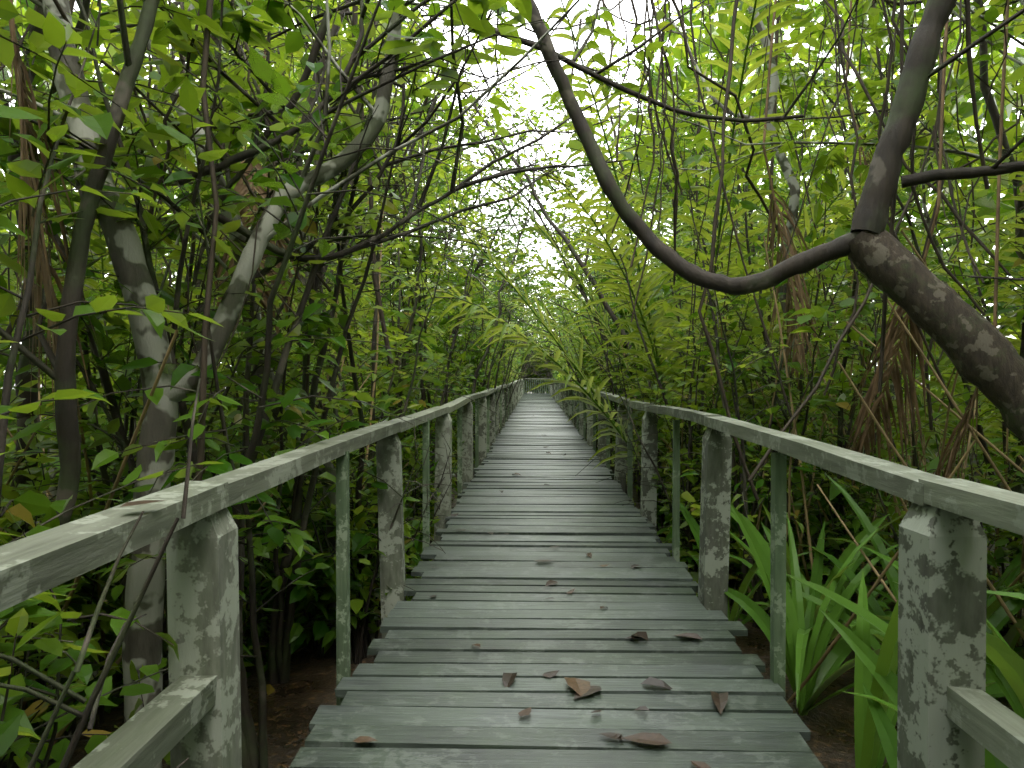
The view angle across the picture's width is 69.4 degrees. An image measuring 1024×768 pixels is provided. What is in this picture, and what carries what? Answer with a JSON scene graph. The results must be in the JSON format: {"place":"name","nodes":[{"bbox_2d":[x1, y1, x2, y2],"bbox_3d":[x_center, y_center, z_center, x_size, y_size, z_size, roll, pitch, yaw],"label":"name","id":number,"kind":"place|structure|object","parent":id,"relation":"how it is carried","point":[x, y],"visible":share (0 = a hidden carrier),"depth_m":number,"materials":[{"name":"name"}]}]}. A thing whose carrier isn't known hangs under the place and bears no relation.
{"place":"outdoors","nodes":[
{"label":"outdoors","id":0,"kind":"place"},
{"bbox_2d":[0,377,1023,767],"bbox_3d":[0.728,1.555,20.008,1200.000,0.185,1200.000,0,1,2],"label":"ground","id":1,"kind":"structure","parent":0,"point":[300,695],"depth_m":4.03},
{"bbox_2d":[0,0,1023,767],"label":"tree","id":2,"kind":"object","parent":1,"relation":"on","point":[30,502],"depth_m":5.40,"materials":[{"name":"green plant"}]},
{"bbox_2d":[0,0,1023,767],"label":"tree","id":3,"kind":"object","parent":1,"relation":"on","point":[982,354],"depth_m":3.43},
{"bbox_2d":[9,0,1009,485],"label":"dead palm frond","id":4,"kind":"object","parent":3,"relation":"hanging from","point":[45,272],"visible":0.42,"depth_m":4.28,"materials":[{"name":"brown plant"}]},
{"bbox_2d":[0,378,1023,767],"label":"boardwalk","id":5,"kind":"structure","parent":1,"relation":"on","point":[426,688],"depth_m":2.98,"materials":[{"name":"grey wood"}]},
{"bbox_2d":[120,435,727,767],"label":"leaf litter","id":6,"kind":"object","parent":5,"relation":"on","point":[581,687],"visible":1,"depth_m":2.98,"materials":[{"name":"brown plant"}]},
{"bbox_2d":[0,0,1023,567],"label":"saplings","id":7,"kind":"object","parent":1,"relation":"on","point":[840,50],"depth_m":4.77,"materials":[{"name":"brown plant"}]},
{"bbox_2d":[0,197,1023,767],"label":"dry plant canes","id":8,"kind":"object","parent":1,"relation":"on","point":[800,549],"visible":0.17,"depth_m":4.46,"materials":[{"name":"brown plant"}]},
{"bbox_2d":[2,0,1023,546],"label":"palm stems","id":9,"kind":"object","parent":1,"relation":"on","point":[988,528],"visible":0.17,"depth_m":8.12,"materials":[{"name":"green plant"}]},
{"bbox_2d":[0,0,1023,480],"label":"palm leaflets","id":10,"kind":"object","parent":9,"relation":"attached to","point":[610,284],"visible":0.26,"depth_m":7.74,"materials":[{"name":"green plant"}]},
{"bbox_2d":[4,434,1022,764],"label":"ground cover plant","id":11,"kind":"object","parent":1,"relation":"on","point":[246,664],"visible":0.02,"depth_m":4.48,"materials":[{"name":"green plant"}]},
{"bbox_2d":[14,499,1019,742],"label":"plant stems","id":12,"kind":"object","parent":1,"relation":"on","point":[765,600],"visible":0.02,"depth_m":4.67,"materials":[{"name":"green plant"}]},
{"bbox_2d":[38,391,1023,767],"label":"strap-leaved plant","id":13,"kind":"object","parent":1,"relation":"on","point":[818,613],"visible":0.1,"depth_m":3.94,"materials":[{"name":"green plant"}]},
{"bbox_2d":[0,0,1023,376],"label":"sky","id":14,"kind":"structure","parent":0,"point":[560,44],"materials":[{"name":"white"}]}
]}

